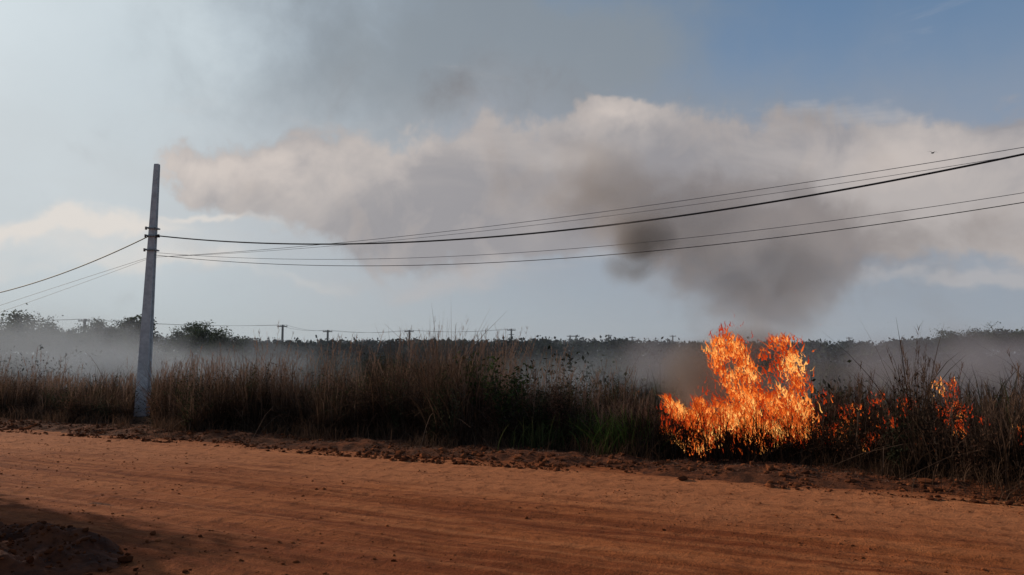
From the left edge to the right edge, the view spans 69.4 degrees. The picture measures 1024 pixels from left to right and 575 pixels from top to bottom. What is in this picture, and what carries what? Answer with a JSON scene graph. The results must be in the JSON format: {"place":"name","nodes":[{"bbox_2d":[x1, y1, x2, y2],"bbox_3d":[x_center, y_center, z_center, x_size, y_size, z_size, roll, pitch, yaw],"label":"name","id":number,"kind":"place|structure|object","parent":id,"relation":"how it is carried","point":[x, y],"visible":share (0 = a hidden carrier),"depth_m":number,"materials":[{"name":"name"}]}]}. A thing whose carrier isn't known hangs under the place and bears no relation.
{"place":"outdoors","nodes":[
{"label":"outdoors","id":0,"kind":"place"},
{"bbox_2d":[0,418,1012,492],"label":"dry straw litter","id":1,"kind":"object","parent":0,"point":[500,452],"visible":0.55,"depth_m":13.82,"materials":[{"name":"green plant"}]},
{"bbox_2d":[0,429,1023,574],"bbox_3d":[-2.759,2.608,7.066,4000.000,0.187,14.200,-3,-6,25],"label":"dirt road","id":2,"kind":"structure","parent":0,"point":[958,538],"depth_m":8.72,"materials":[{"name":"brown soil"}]},
{"bbox_2d":[0,519,287,574],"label":"dirt mound","id":3,"kind":"object","parent":2,"relation":"on","point":[42,548],"visible":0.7,"depth_m":6.75,"materials":[{"name":"soil"}]},
{"bbox_2d":[0,357,1023,570],"bbox_3d":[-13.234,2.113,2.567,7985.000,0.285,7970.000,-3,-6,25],"label":"ground","id":4,"kind":"structure","parent":0,"point":[739,474],"depth_m":13.28,"materials":[{"name":"red soil"}]},
{"bbox_2d":[0,313,20,352],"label":"tree","id":5,"kind":"object","parent":4,"relation":"on","point":[2,342],"visible":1,"depth_m":56.91,"materials":[{"name":"grey plant"}]},
{"bbox_2d":[0,318,35,359],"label":"tree","id":6,"kind":"object","parent":4,"relation":"on","point":[3,352],"visible":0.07,"depth_m":65.12,"materials":[{"name":"grey plant"}]},
{"bbox_2d":[0,303,69,369],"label":"tree","id":7,"kind":"object","parent":4,"relation":"on","point":[27,339],"visible":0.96,"depth_m":59.77,"materials":[{"name":"green plant"}]},
{"bbox_2d":[35,322,91,368],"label":"tree","id":8,"kind":"object","parent":4,"relation":"on","point":[69,347],"visible":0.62,"depth_m":74.24,"materials":[{"name":"grey plant"}]},
{"bbox_2d":[78,319,89,360],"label":"distant utility pole","id":9,"kind":"object","parent":4,"relation":"on","point":[84,320],"visible":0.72,"depth_m":120.75,"materials":[{"name":"grey concrete"}]},
{"bbox_2d":[0,319,508,332],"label":"distant power lines","id":10,"kind":"object","parent":9,"relation":"attached to","point":[291,328],"visible":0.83,"depth_m":146.12,"materials":[{"name":"grey metal"}]},
{"bbox_2d":[63,318,117,367],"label":"tree","id":11,"kind":"object","parent":4,"relation":"on","point":[81,340],"visible":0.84,"depth_m":69.42,"materials":[{"name":"grey plant"}]},
{"bbox_2d":[85,319,129,366],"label":"tree","id":12,"kind":"object","parent":4,"relation":"on","point":[115,338],"visible":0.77,"depth_m":68.98,"materials":[{"name":"grey plant"}]},
{"bbox_2d":[116,314,160,379],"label":"tree","id":13,"kind":"object","parent":4,"relation":"on","point":[132,334],"visible":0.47,"depth_m":49.19,"materials":[{"name":"grey plant"}]},
{"bbox_2d":[134,164,159,415],"bbox_3d":[-11.511,0.274,23.473,0.526,8.550,0.338,0,-5,0],"label":"concrete utility pole","id":14,"kind":"object","parent":4,"relation":"on","point":[146,338],"visible":0.96,"depth_m":23.39,"materials":[{"name":"concrete"}]},
{"bbox_2d":[0,147,1023,310],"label":"overhead power lines","id":15,"kind":"object","parent":14,"relation":"attached to","point":[882,182],"visible":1,"depth_m":17.01,"materials":[{"name":"metal"}]},
{"bbox_2d":[156,320,216,363],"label":"tree","id":16,"kind":"object","parent":4,"relation":"on","point":[200,334],"visible":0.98,"depth_m":73.84,"materials":[{"name":"green plant"}]},
{"bbox_2d":[183,326,249,363],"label":"tree","id":17,"kind":"object","parent":4,"relation":"on","point":[222,339],"visible":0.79,"depth_m":80.05,"materials":[{"name":"green plant"}]},
{"bbox_2d":[277,325,286,341],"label":"distant utility pole","id":18,"kind":"object","parent":4,"relation":"on","point":[282,333],"visible":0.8,"depth_m":143.65,"materials":[{"name":"grey concrete"}]},
{"bbox_2d":[328,379,365,424],"bbox_3d":[-3.990,2.898,17.829,1.008,1.387,1.072,3,-6,-32],"label":"scorched shrub","id":19,"kind":"object","parent":4,"relation":"on","point":[345,400],"visible":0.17,"depth_m":17.75,"materials":[{"name":"brown plant"}]},
{"bbox_2d":[453,349,506,422],"bbox_3d":[-0.707,2.420,16.935,1.171,2.063,0.992,-1,-5,15],"label":"green shrub","id":20,"kind":"object","parent":4,"relation":"on","point":[474,376],"visible":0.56,"depth_m":16.83,"materials":[{"name":"green plant"}]},
{"bbox_2d":[481,359,533,432],"bbox_3d":[-0.027,2.476,16.256,1.112,1.829,1.340,-2,-6,19],"label":"green shrub","id":21,"kind":"object","parent":4,"relation":"on","point":[513,390],"visible":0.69,"depth_m":15.94,"materials":[{"name":"green plant"}]},
{"bbox_2d":[0,303,1023,505],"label":"dry grass","id":22,"kind":"structure","parent":4,"relation":"on","point":[306,423],"depth_m":16.62,"materials":[{"name":"brown plant"}]},
{"bbox_2d":[0,326,1023,369],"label":"distant trees","id":23,"kind":"object","parent":4,"relation":"on","point":[595,349],"visible":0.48,"depth_m":113.86,"materials":[{"name":"green plant"}]},
{"bbox_2d":[0,337,1023,417],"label":"field scrub","id":24,"kind":"object","parent":4,"relation":"on","point":[569,366],"visible":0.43,"depth_m":37.38,"materials":[{"name":"plant"}]},
{"bbox_2d":[0,354,1023,432],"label":"field grass","id":25,"kind":"structure","parent":4,"relation":"on","point":[89,374],"depth_m":38.00,"materials":[{"name":"brown plant"}]},
{"bbox_2d":[0,417,1023,504],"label":"roadside soil clods","id":26,"kind":"object","parent":4,"relation":"on","point":[400,457],"visible":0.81,"depth_m":13.09,"materials":[{"name":"brown soil"}]},
{"bbox_2d":[493,416,579,450],"bbox_3d":[0.558,2.920,15.155,2.339,0.729,1.657,4,-7,-38],"label":"green grass tuft","id":27,"kind":"object","parent":4,"relation":"on","point":[533,444],"visible":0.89,"depth_m":15.07,"materials":[{"name":"green plant"}]},
{"bbox_2d":[568,405,651,451],"bbox_3d":[1.934,2.786,14.696,1.890,0.946,2.152,1,-5,-7],"label":"green grass tuft","id":28,"kind":"object","parent":4,"relation":"on","point":[588,439],"visible":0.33,"depth_m":14.62,"materials":[{"name":"green plant"}]},
{"bbox_2d":[568,404,676,454],"bbox_3d":[2.009,2.730,14.330,2.884,1.077,2.389,0,-5,0],"label":"green grass tuft","id":29,"kind":"object","parent":4,"relation":"on","point":[612,436],"visible":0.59,"depth_m":14.11,"materials":[{"name":"green plant"}]},
{"bbox_2d":[672,422,708,453],"bbox_3d":[3.409,2.991,14.157,0.845,0.853,0.785,0,-5,0],"label":"scorched shrub","id":30,"kind":"object","parent":4,"relation":"on","point":[690,434],"visible":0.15,"depth_m":14.06,"materials":[{"name":"brown plant"}]},
{"bbox_2d":[604,313,1021,466],"bbox_3d":[5.012,1.385,14.043,7.612,3.612,4.285,-1,-5,14],"label":"grass fire","id":31,"kind":"object","parent":4,"relation":"on","point":[750,419],"depth_m":14.18,"materials":[{"name":"orange"}]},
{"bbox_2d":[929,325,989,368],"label":"tree","id":32,"kind":"object","parent":4,"relation":"on","point":[958,344],"visible":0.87,"depth_m":99.11,"materials":[{"name":"grey plant"}]},
{"bbox_2d":[967,321,1023,365],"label":"tree","id":33,"kind":"object","parent":4,"relation":"on","point":[1002,341],"visible":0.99,"depth_m":88.99,"materials":[{"name":"grey plant"}]},
{"bbox_2d":[0,0,1023,355],"label":"sky","id":34,"kind":"structure","parent":0,"point":[265,121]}
]}

